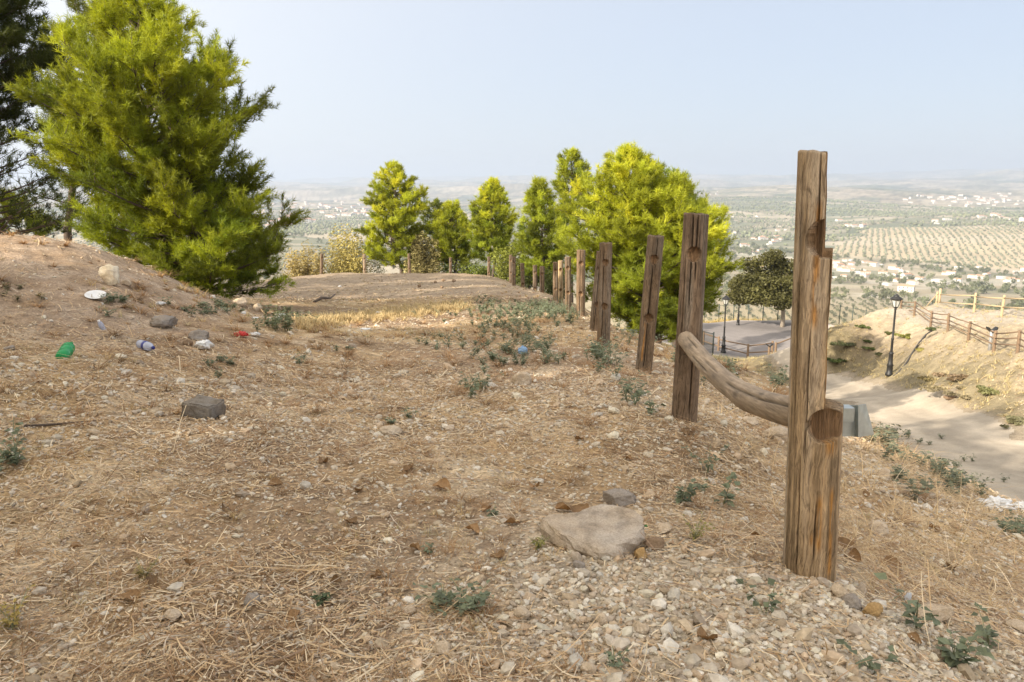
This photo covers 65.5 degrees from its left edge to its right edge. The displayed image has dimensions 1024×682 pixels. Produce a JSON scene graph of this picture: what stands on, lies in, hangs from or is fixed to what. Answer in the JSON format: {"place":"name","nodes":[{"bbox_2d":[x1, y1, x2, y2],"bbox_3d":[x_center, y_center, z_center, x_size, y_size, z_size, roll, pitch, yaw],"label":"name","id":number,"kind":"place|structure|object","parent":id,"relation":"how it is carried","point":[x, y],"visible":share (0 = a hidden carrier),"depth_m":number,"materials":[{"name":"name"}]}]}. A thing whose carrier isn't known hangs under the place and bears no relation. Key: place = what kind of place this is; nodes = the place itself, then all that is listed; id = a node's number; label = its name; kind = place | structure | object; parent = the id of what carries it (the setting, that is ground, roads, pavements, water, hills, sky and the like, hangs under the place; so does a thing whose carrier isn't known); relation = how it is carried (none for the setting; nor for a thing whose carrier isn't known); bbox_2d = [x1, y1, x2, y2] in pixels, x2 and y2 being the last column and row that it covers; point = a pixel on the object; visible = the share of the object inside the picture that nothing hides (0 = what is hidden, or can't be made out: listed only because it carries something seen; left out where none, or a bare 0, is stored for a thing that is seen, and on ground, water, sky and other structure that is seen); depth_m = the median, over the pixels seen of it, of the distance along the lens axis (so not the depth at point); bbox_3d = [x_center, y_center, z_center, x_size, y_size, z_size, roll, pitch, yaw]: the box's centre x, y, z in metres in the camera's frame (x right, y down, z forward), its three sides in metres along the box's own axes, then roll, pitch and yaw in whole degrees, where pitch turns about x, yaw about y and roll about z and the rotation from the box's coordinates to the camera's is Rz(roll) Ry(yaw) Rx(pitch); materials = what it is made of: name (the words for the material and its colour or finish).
{"place":"outdoors","nodes":[
{"label":"outdoors","id":0,"kind":"place"},
{"bbox_2d":[0,168,1023,681],"bbox_3d":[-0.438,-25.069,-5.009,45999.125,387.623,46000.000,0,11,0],"label":"ground","id":1,"kind":"structure","parent":0,"point":[882,188],"depth_m":5.99,"materials":[{"name":"soil"}]},
{"bbox_2d":[0,186,57,236],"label":"pine tree","id":2,"kind":"object","parent":1,"relation":"on","point":[40,233],"visible":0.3,"depth_m":29.64,"materials":[{"name":"green plant"}]},
{"bbox_2d":[0,0,97,237],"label":"pine tree","id":3,"kind":"object","parent":1,"relation":"on","point":[14,32],"visible":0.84,"depth_m":21.24,"materials":[{"name":"green plant"}]},
{"bbox_2d":[24,420,96,426],"bbox_3d":[-2.625,0.471,4.633,0.370,0.038,0.050,-7,13,-31],"label":"stick","id":4,"kind":"object","parent":1,"relation":"on","point":[40,425],"visible":0.98,"depth_m":4.62,"materials":[{"name":"brown wood"}]},
{"bbox_2d":[55,342,74,358],"bbox_3d":[-3.739,0.081,6.681,0.108,0.108,0.343,1,21,-16],"label":"plastic bottle","id":5,"kind":"object","parent":1,"relation":"on","point":[67,349],"visible":0.86,"depth_m":6.60,"materials":[{"name":"green"}]},
{"bbox_2d":[12,0,155,240],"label":"pine tree","id":6,"kind":"object","parent":1,"relation":"on","point":[79,5],"visible":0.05,"depth_m":25.90,"materials":[{"name":"green plant"}]},
{"bbox_2d":[84,290,105,298],"bbox_3d":[-4.719,-0.521,9.024,0.228,0.020,0.228,9,27,-2],"label":"plate","id":7,"kind":"object","parent":1,"relation":"on","point":[94,293],"visible":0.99,"depth_m":9.04,"materials":[{"name":"white plastic"}]},
{"bbox_2d":[98,264,119,285],"bbox_3d":[-4.991,-0.807,9.888,0.280,0.298,0.224,0,11,0],"label":"stone","id":8,"kind":"object","parent":1,"relation":"on","point":[109,273],"visible":0.95,"depth_m":9.81,"materials":[{"name":"stone"}]},
{"bbox_2d":[122,589,140,602],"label":"dry leaf","id":9,"kind":"object","parent":1,"relation":"on","point":[129,594],"visible":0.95,"depth_m":2.53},
{"bbox_2d":[136,340,154,350],"bbox_3d":[-3.465,0.045,7.545,0.264,0.089,0.088,11,16,37],"label":"plastic bottle","id":10,"kind":"object","parent":1,"relation":"on","point":[145,345],"visible":0.99,"depth_m":7.50,"materials":[{"name":"white"}]},
{"bbox_2d":[132,554,161,579],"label":"weed plant","id":11,"kind":"object","parent":1,"relation":"on","point":[140,571],"visible":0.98,"depth_m":2.69,"materials":[{"name":"green plant"}]},
{"bbox_2d":[3,0,311,299],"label":"pine tree","id":12,"kind":"object","parent":1,"relation":"on","point":[174,163],"visible":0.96,"depth_m":14.66,"materials":[{"name":"green plant"}]},
{"bbox_2d":[149,315,177,327],"bbox_3d":[-3.830,-0.214,8.728,0.276,0.154,0.228,0,11,0],"label":"stone","id":13,"kind":"object","parent":1,"relation":"on","point":[161,321],"visible":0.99,"depth_m":8.66,"materials":[{"name":"stone"}]},
{"bbox_2d":[164,608,181,621],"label":"stone","id":14,"kind":"object","parent":1,"relation":"on","point":[174,614],"visible":0.98,"depth_m":2.38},
{"bbox_2d":[188,329,209,340],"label":"stone","id":15,"kind":"object","parent":1,"relation":"on","point":[197,334],"visible":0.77,"depth_m":8.40,"materials":[{"name":"stone"}]},
{"bbox_2d":[181,394,225,418],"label":"rock","id":16,"kind":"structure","parent":1,"relation":"on","point":[201,406],"depth_m":5.04,"materials":[{"name":"stone"}]},
{"bbox_2d":[194,340,214,348],"bbox_3d":[-3.096,0.027,7.997,0.178,0.088,0.159,-11,15,-42],"label":"plastic bag","id":17,"kind":"object","parent":1,"relation":"on","point":[205,344],"visible":1,"depth_m":7.96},
{"bbox_2d":[244,592,260,606],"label":"stone","id":18,"kind":"object","parent":1,"relation":"on","point":[252,595],"visible":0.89,"depth_m":2.46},
{"bbox_2d":[282,239,326,277],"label":"shrub","id":19,"kind":"object","parent":1,"relation":"on","point":[304,269],"visible":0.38,"depth_m":49.64,"materials":[{"name":"beige plant"}]},
{"bbox_2d":[309,590,333,606],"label":"weed plant","id":20,"kind":"object","parent":1,"relation":"on","point":[318,597],"visible":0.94,"depth_m":2.50,"materials":[{"name":"green plant"}]},
{"bbox_2d":[324,223,372,273],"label":"shrub","id":21,"kind":"object","parent":1,"relation":"on","point":[347,265],"visible":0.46,"depth_m":50.49,"materials":[{"name":"yellow plant"}]},
{"bbox_2d":[378,425,402,435],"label":"stone","id":22,"kind":"object","parent":1,"relation":"on","point":[389,430],"visible":0.91,"depth_m":4.94,"materials":[{"name":"stone"}]},
{"bbox_2d":[351,159,430,272],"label":"pine tree","id":23,"kind":"object","parent":1,"relation":"on","point":[395,230],"visible":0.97,"depth_m":48.81,"materials":[{"name":"green plant"}]},
{"bbox_2d":[402,231,443,273],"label":"shrub","id":24,"kind":"object","parent":1,"relation":"on","point":[421,263],"visible":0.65,"depth_m":48.77,"materials":[{"name":"brown plant"}]},
{"bbox_2d":[418,196,448,271],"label":"pine tree","id":25,"kind":"object","parent":1,"relation":"on","point":[436,203],"visible":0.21,"depth_m":55.32,"materials":[{"name":"green plant"}]},
{"bbox_2d":[432,640,450,655],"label":"stone","id":26,"kind":"object","parent":1,"relation":"on","point":[441,647],"visible":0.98,"depth_m":2.15,"materials":[{"name":"stone"}]},
{"bbox_2d":[432,477,450,490],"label":"dry leaf","id":27,"kind":"object","parent":1,"relation":"on","point":[442,481],"visible":0.95,"depth_m":3.75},
{"bbox_2d":[425,198,476,272],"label":"pine tree","id":28,"kind":"object","parent":1,"relation":"on","point":[450,229],"visible":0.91,"depth_m":49.08,"materials":[{"name":"green plant"}]},
{"bbox_2d":[430,581,479,612],"bbox_3d":[-0.173,0.786,2.443,0.152,0.074,0.126,0,11,0],"label":"weed plant","id":29,"kind":"object","parent":1,"relation":"on","point":[444,591],"visible":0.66,"depth_m":2.45,"materials":[{"name":"green plant"}]},
{"bbox_2d":[440,245,479,273],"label":"shrub","id":30,"kind":"object","parent":1,"relation":"on","point":[462,270],"visible":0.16,"depth_m":49.66,"materials":[{"name":"green plant"}]},
{"bbox_2d":[466,262,491,275],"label":"shrub","id":31,"kind":"object","parent":1,"relation":"on","point":[482,271],"visible":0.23,"depth_m":48.02,"materials":[{"name":"green plant"}]},
{"bbox_2d":[464,176,519,276],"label":"pine tree","id":32,"kind":"object","parent":1,"relation":"on","point":[490,226],"visible":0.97,"depth_m":46.85,"materials":[{"name":"green plant"}]},
{"bbox_2d":[490,241,523,280],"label":"shrub","id":33,"kind":"object","parent":1,"relation":"on","point":[502,267],"visible":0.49,"depth_m":44.50,"materials":[{"name":"green plant"}]},
{"bbox_2d":[0,229,1023,681],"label":"dry grass","id":34,"kind":"structure","parent":1,"relation":"on","point":[344,317],"depth_m":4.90,"materials":[{"name":"plant"}]},
{"bbox_2d":[0,196,1023,245],"bbox_3d":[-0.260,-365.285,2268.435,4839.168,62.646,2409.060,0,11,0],"label":"woodland","id":35,"kind":"object","parent":1,"relation":"on","point":[1011,222],"visible":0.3,"depth_m":2196.26,"materials":[{"name":"green plant"}]},
{"bbox_2d":[0,282,1023,533],"bbox_3d":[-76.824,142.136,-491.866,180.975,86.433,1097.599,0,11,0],"label":"weeds","id":36,"kind":"object","parent":1,"relation":"on","point":[542,308],"visible":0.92,"depth_m":9.12,"materials":[{"name":"green plant"}]},
{"bbox_2d":[510,371,531,384],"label":"stone","id":37,"kind":"object","parent":1,"relation":"on","point":[523,377],"visible":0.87,"depth_m":7.20,"materials":[{"name":"stone"}]},
{"bbox_2d":[513,605,530,619],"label":"stone","id":38,"kind":"object","parent":1,"relation":"on","point":[522,611],"visible":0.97,"depth_m":2.32,"materials":[{"name":"stone"}]},
{"bbox_2d":[516,267,539,288],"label":"shrub","id":39,"kind":"object","parent":1,"relation":"on","point":[529,281],"visible":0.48,"depth_m":40.95,"materials":[{"name":"green plant"}]},
{"bbox_2d":[54,198,1023,268],"bbox_3d":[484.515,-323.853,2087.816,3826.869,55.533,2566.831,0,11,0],"label":"olive grove","id":40,"kind":"object","parent":1,"relation":"on","point":[923,258],"visible":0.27,"depth_m":1466.04,"materials":[{"name":"green plant"}]},
{"bbox_2d":[512,173,571,291],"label":"pine tree","id":41,"kind":"object","parent":1,"relation":"on","point":[532,240],"visible":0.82,"depth_m":40.13,"materials":[{"name":"green plant"}]},
{"bbox_2d":[553,262,557,300],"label":"wooden post","id":42,"kind":"object","parent":1,"relation":"on","point":[555,280],"visible":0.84,"depth_m":26.05,"materials":[{"name":"brown wood"}]},
{"bbox_2d":[538,270,574,298],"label":"shrub","id":43,"kind":"object","parent":1,"relation":"on","point":[549,290],"visible":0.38,"depth_m":36.05,"materials":[{"name":"green plant"}]},
{"bbox_2d":[97,231,1023,310],"bbox_3d":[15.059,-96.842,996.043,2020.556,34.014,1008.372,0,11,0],"label":"woodland","id":44,"kind":"object","parent":1,"relation":"on","point":[984,287],"visible":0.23,"depth_m":822.34,"materials":[{"name":"green plant"}]},
{"bbox_2d":[558,260,562,302],"bbox_3d":[1.478,-1.690,24.137,0.181,1.506,0.167,0,11,0],"label":"wooden post","id":45,"kind":"object","parent":1,"relation":"on","point":[560,278],"visible":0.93,"depth_m":24.04,"materials":[{"name":"brown wood"}]},
{"bbox_2d":[565,256,571,311],"bbox_3d":[1.384,-1.294,19.627,0.196,1.571,0.160,0,11,0],"label":"wooden post","id":46,"kind":"object","parent":1,"relation":"on","point":[567,280],"visible":0.91,"depth_m":19.54,"materials":[{"name":"brown wood"}]},
{"bbox_2d":[550,145,592,302],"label":"pine tree","id":47,"kind":"object","parent":1,"relation":"on","point":[558,183],"visible":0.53,"depth_m":43.85,"materials":[{"name":"green plant"}]},
{"bbox_2d":[576,249,584,317],"bbox_3d":[1.393,-1.067,16.102,0.191,1.564,0.183,0,11,0],"label":"wooden post","id":48,"kind":"object","parent":1,"relation":"on","point":[580,289],"visible":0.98,"depth_m":16.02,"materials":[{"name":"brown wood"}]},
{"bbox_2d":[580,661,596,673],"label":"stone","id":49,"kind":"object","parent":1,"relation":"on","point":[591,666],"visible":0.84,"depth_m":2.03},
{"bbox_2d":[539,504,644,558],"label":"rock","id":50,"kind":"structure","parent":1,"relation":"on","point":[599,531],"depth_m":2.86,"materials":[{"name":"stone"}]},
{"bbox_2d":[589,251,598,330],"bbox_3d":[1.427,-0.735,13.314,0.276,1.541,0.179,0,11,0],"label":"wooden post","id":51,"kind":"object","parent":1,"relation":"on","point":[593,317],"visible":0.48,"depth_m":13.27,"materials":[{"name":"brown wood"}]},
{"bbox_2d":[595,612,607,625],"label":"stone","id":52,"kind":"object","parent":1,"relation":"on","point":[601,618],"visible":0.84,"depth_m":2.29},
{"bbox_2d":[597,242,611,347],"bbox_3d":[1.289,-0.542,11.109,0.186,1.662,0.181,0,11,0],"label":"wooden post","id":53,"kind":"object","parent":1,"relation":"on","point":[604,290],"visible":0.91,"depth_m":11.02,"materials":[{"name":"brown wood"}]},
{"bbox_2d":[603,645,630,669],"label":"weed plant","id":54,"kind":"object","parent":1,"relation":"on","point":[612,658],"visible":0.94,"depth_m":2.06,"materials":[{"name":"green plant"}]},
{"bbox_2d":[602,488,635,506],"bbox_3d":[0.481,0.704,3.562,0.149,0.085,0.110,0,11,0],"label":"stone","id":55,"kind":"object","parent":1,"relation":"on","point":[620,497],"visible":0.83,"depth_m":3.53,"materials":[{"name":"stone"}]},
{"bbox_2d":[632,621,649,634],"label":"stone","id":56,"kind":"object","parent":1,"relation":"on","point":[641,628],"visible":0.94,"depth_m":2.25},
{"bbox_2d":[634,547,647,559],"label":"stone","id":57,"kind":"object","parent":1,"relation":"on","point":[640,552],"visible":0.96,"depth_m":2.77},
{"bbox_2d":[547,140,746,343],"bbox_3d":[3.469,-2.294,20.943,5.261,5.976,5.146,0,11,0],"label":"pine tree","id":58,"kind":"object","parent":1,"relation":"on","point":[624,224],"visible":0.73,"depth_m":20.09,"materials":[{"name":"green plant"}]},
{"bbox_2d":[636,235,663,371],"bbox_3d":[1.426,-0.285,8.305,0.262,1.635,0.173,0,11,0],"label":"wooden post","id":59,"kind":"object","parent":1,"relation":"on","point":[650,297],"visible":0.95,"depth_m":8.22,"materials":[{"name":"brown wood"}]},
{"bbox_2d":[643,537,663,549],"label":"stone","id":60,"kind":"object","parent":1,"relation":"on","point":[656,542],"visible":0.86,"depth_m":2.87,"materials":[{"name":"stone"}]},
{"bbox_2d":[653,522,671,533],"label":"stone","id":61,"kind":"object","parent":1,"relation":"on","point":[667,527],"visible":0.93,"depth_m":3.10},
{"bbox_2d":[615,161,724,344],"bbox_3d":[5.149,-2.828,29.569,5.560,7.706,5.362,0,11,0],"label":"pine tree","id":62,"kind":"object","parent":1,"relation":"on","point":[666,171],"visible":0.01,"depth_m":28.65,"materials":[{"name":"green plant"}]},
{"bbox_2d":[671,212,708,423],"bbox_3d":[1.175,-0.051,5.294,0.190,1.593,0.173,0,11,0],"label":"wooden post","id":63,"kind":"object","parent":1,"relation":"on","point":[690,308],"visible":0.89,"depth_m":5.20,"materials":[{"name":"brown wood"}]},
{"bbox_2d":[677,331,788,426],"bbox_3d":[1.077,0.131,3.990,0.128,0.348,2.482,1,11,3],"label":"wooden rail","id":64,"kind":"object","parent":63,"relation":"attached to","point":[738,392],"visible":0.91,"depth_m":3.61,"materials":[{"name":"brown wood"}]},
{"bbox_2d":[674,478,715,504],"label":"weed plant","id":65,"kind":"object","parent":1,"relation":"on","point":[680,495],"visible":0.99,"depth_m":3.62,"materials":[{"name":"green plant"}]},
{"bbox_2d":[683,512,715,540],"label":"weed plant","id":66,"kind":"object","parent":1,"relation":"on","point":[695,534],"visible":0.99,"depth_m":2.99,"materials":[{"name":"green plant"}]},
{"bbox_2d":[681,443,728,472],"bbox_3d":[1.079,0.649,4.455,0.263,0.210,0.208,4,12,20],"label":"weed plant","id":67,"kind":"object","parent":1,"relation":"on","point":[708,465],"visible":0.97,"depth_m":4.46,"materials":[{"name":"green plant"}]},
{"bbox_2d":[702,329,714,354],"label":"metal gate","id":68,"kind":"structure","parent":1,"relation":"on","point":[708,343],"depth_m":50.16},
{"bbox_2d":[697,472,741,506],"bbox_3d":[1.015,0.713,3.822,0.244,0.208,0.148,-4,12,-21],"label":"weed plant","id":69,"kind":"object","parent":1,"relation":"on","point":[724,494],"visible":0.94,"depth_m":3.82,"materials":[{"name":"green plant"}]},
{"bbox_2d":[704,303,791,321],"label":"fence","id":70,"kind":"object","parent":1,"relation":"on","point":[744,314],"visible":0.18,"depth_m":67.59,"materials":[{"name":"metal"}]},
{"bbox_2d":[735,578,782,614],"bbox_3d":[0.743,0.774,2.390,0.126,0.108,0.108,0,11,0],"label":"weed plant","id":71,"kind":"object","parent":1,"relation":"on","point":[773,603],"visible":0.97,"depth_m":2.38,"materials":[{"name":"green plant"}]},
{"bbox_2d":[761,425,787,441],"bbox_3d":[1.893,0.674,5.702,0.226,0.140,0.152,-6,13,-28],"label":"stone","id":72,"kind":"object","parent":1,"relation":"on","point":[781,430],"visible":0.59,"depth_m":5.65,"materials":[{"name":"stone"}]},
{"bbox_2d":[783,150,843,581],"bbox_3d":[1.031,0.203,2.692,0.235,1.655,0.181,0,11,0],"label":"wooden post","id":73,"kind":"object","parent":1,"relation":"on","point":[813,464],"visible":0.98,"depth_m":2.64,"materials":[{"name":"brown wood"}]},
{"bbox_2d":[830,583,849,597],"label":"stone","id":74,"kind":"object","parent":1,"relation":"on","point":[838,590],"visible":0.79,"depth_m":2.57,"materials":[{"name":"stone"}]},
{"bbox_2d":[703,293,996,324],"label":"olive grove","id":75,"kind":"object","parent":1,"relation":"on","point":[830,311],"visible":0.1,"depth_m":553.85,"materials":[{"name":"green plant"}]},
{"bbox_2d":[829,304,870,324],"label":"metal fence","id":76,"kind":"object","parent":1,"relation":"on","point":[845,314],"visible":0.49,"depth_m":63.43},
{"bbox_2d":[840,593,862,610],"bbox_3d":[1.087,0.842,2.563,0.073,0.056,0.067,0,11,0],"label":"stone","id":77,"kind":"object","parent":1,"relation":"on","point":[851,600],"visible":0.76,"depth_m":2.55,"materials":[{"name":"stone"}]},
{"bbox_2d":[843,404,873,436],"bbox_3d":[1.272,0.300,2.941,0.215,0.132,0.066,-3,12,-13],"label":"concrete block","id":78,"kind":"object","parent":1,"relation":"on","point":[856,421],"visible":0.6,"depth_m":2.95,"materials":[{"name":"concrete"}]},
{"bbox_2d":[862,602,883,616],"bbox_3d":[1.145,0.853,2.526,0.071,0.058,0.051,0,11,0],"label":"stone","id":79,"kind":"object","parent":1,"relation":"on","point":[875,609],"visible":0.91,"depth_m":2.51,"materials":[{"name":"stone"}]},
{"bbox_2d":[867,519,888,535],"bbox_3d":[1.987,1.019,4.326,0.117,0.088,0.104,0,11,0],"label":"stone","id":80,"kind":"object","parent":1,"relation":"on","point":[881,525],"visible":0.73,"depth_m":4.29,"materials":[{"name":"stone"}]},
{"bbox_2d":[885,294,902,375],"bbox_3d":[16.079,-0.257,33.601,0.487,3.523,0.487,0,11,0],"label":"street lamp","id":81,"kind":"object","parent":1,"relation":"on","point":[896,299],"visible":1,"depth_m":33.58,"materials":[{"name":"black metal"}]},
{"bbox_2d":[897,284,914,291],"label":"white house","id":82,"kind":"structure","parent":1,"relation":"on","point":[908,288],"depth_m":712.22,"materials":[{"name":"paint"}]},
{"bbox_2d":[915,603,954,620],"bbox_3d":[1.445,0.944,2.767,0.189,0.050,0.067,-3,12,-12],"label":"stone","id":83,"kind":"object","parent":1,"relation":"on","point":[948,610],"visible":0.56,"depth_m":2.75,"materials":[{"name":"stone"}]},
{"bbox_2d":[917,384,972,399],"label":"shrub","id":84,"kind":"object","parent":1,"relation":"on","point":[932,388],"visible":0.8,"depth_m":25.68,"materials":[{"name":"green plant"}]},
{"bbox_2d":[932,372,968,380],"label":"shrub","id":85,"kind":"object","parent":1,"relation":"on","point":[957,376],"visible":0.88,"depth_m":26.97,"materials":[{"name":"plant"}]},
{"bbox_2d":[900,300,1023,353],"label":"rail fence","id":86,"kind":"object","parent":1,"relation":"on","point":[995,338],"visible":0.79,"depth_m":31.49,"materials":[{"name":"brown wood"}]},
{"bbox_2d":[934,624,996,667],"bbox_3d":[1.322,0.901,2.331,0.155,0.121,0.162,6,13,26],"label":"weed plant","id":87,"kind":"object","parent":1,"relation":"on","point":[953,657],"visible":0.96,"depth_m":2.31,"materials":[{"name":"green plant"}]},
{"bbox_2d":[927,292,1023,316],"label":"rail fence","id":88,"kind":"object","parent":1,"relation":"on","point":[975,303],"visible":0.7,"depth_m":40.83,"materials":[{"name":"brown wood"}]},
{"bbox_2d":[976,384,999,394],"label":"shrub","id":89,"kind":"object","parent":1,"relation":"on","point":[984,390],"visible":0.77,"depth_m":24.31,"materials":[{"name":"green plant"}]},
{"bbox_2d":[979,495,1016,511],"bbox_3d":[4.380,1.457,7.223,0.339,0.100,0.251,0,11,0],"label":"plastic bag","id":90,"kind":"object","parent":1,"relation":"on","point":[1002,502],"visible":0.77,"depth_m":7.18,"materials":[{"name":"plastic"}]},
{"bbox_2d":[999,415,1023,428],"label":"shrub","id":91,"kind":"object","parent":1,"relation":"on","point":[1017,420],"visible":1,"depth_m":21.14,"materials":[{"name":"green plant"}]},
{"bbox_2d":[1004,619,1023,633],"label":"stone","id":92,"kind":"object","parent":1,"relation":"on","point":[1017,625],"visible":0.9,"depth_m":3.00,"materials":[{"name":"stone"}]},
{"bbox_2d":[0,237,1023,681],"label":"gravel","id":93,"kind":"structure","parent":0,"point":[856,627],"depth_m":2.71,"materials":[{"name":"gravel"}]},
{"bbox_2d":[0,584,35,629],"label":"weed plant","id":94,"kind":"object","parent":93,"relation":"on","point":[15,620],"visible":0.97,"depth_m":2.36,"materials":[{"name":"yellow plant"}]},
{"bbox_2d":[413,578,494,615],"bbox_3d":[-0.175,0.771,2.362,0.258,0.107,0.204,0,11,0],"label":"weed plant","id":95,"kind":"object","parent":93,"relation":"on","point":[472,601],"visible":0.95,"depth_m":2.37,"materials":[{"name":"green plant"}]},
{"bbox_2d":[697,626,717,639],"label":"dry leaf","id":96,"kind":"object","parent":93,"relation":"on","point":[701,632],"visible":0.96,"depth_m":2.20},
{"bbox_2d":[836,639,898,672],"bbox_3d":[0.936,0.854,2.105,0.156,0.090,0.098,5,12,23],"label":"weed plant","id":97,"kind":"object","parent":93,"relation":"on","point":[871,665],"visible":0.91,"depth_m":2.11,"materials":[{"name":"green plant"}]},
{"bbox_2d":[873,572,941,628],"bbox_3d":[1.258,0.851,2.508,0.144,0.154,0.248,0,11,0],"label":"weed plant","id":98,"kind":"object","parent":93,"relation":"on","point":[915,603],"visible":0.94,"depth_m":2.49,"materials":[{"name":"green plant"}]},
{"bbox_2d":[964,602,1000,648],"bbox_3d":[1.555,0.960,2.656,0.116,0.112,0.168,0,11,0],"label":"weed plant","id":99,"kind":"object","parent":93,"relation":"on","point":[987,633],"visible":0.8,"depth_m":2.62,"materials":[{"name":"green plant"}]},
{"bbox_2d":[0,0,1023,180],"label":"sky","id":100,"kind":"structure","parent":0,"point":[436,88],"materials":[{"name":"blue"}]},
{"bbox_2d":[625,320,832,358],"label":"plaza","id":101,"kind":"structure","parent":0,"point":[751,332],"depth_m":58.47,"materials":[{"name":"concrete"}]},
{"bbox_2d":[720,295,729,352],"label":"street lamp","id":102,"kind":"object","parent":101,"relation":"on","point":[726,298],"visible":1,"depth_m":53.27,"materials":[{"name":"black metal"}]},
{"bbox_2d":[702,331,773,357],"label":"rail fence","id":103,"kind":"object","parent":101,"relation":"on","point":[719,346],"visible":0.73,"depth_m":52.61,"materials":[{"name":"brown wood"}]},
{"bbox_2d":[725,248,793,326],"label":"broadleaf tree","id":104,"kind":"object","parent":101,"relation":"on","point":[754,284],"visible":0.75,"depth_m":61.25,"materials":[{"name":"green plant"}]},
{"bbox_2d":[767,347,1023,501],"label":"dirt road","id":105,"kind":"structure","parent":0,"point":[989,444],"depth_m":21.35,"materials":[{"name":"soil"}]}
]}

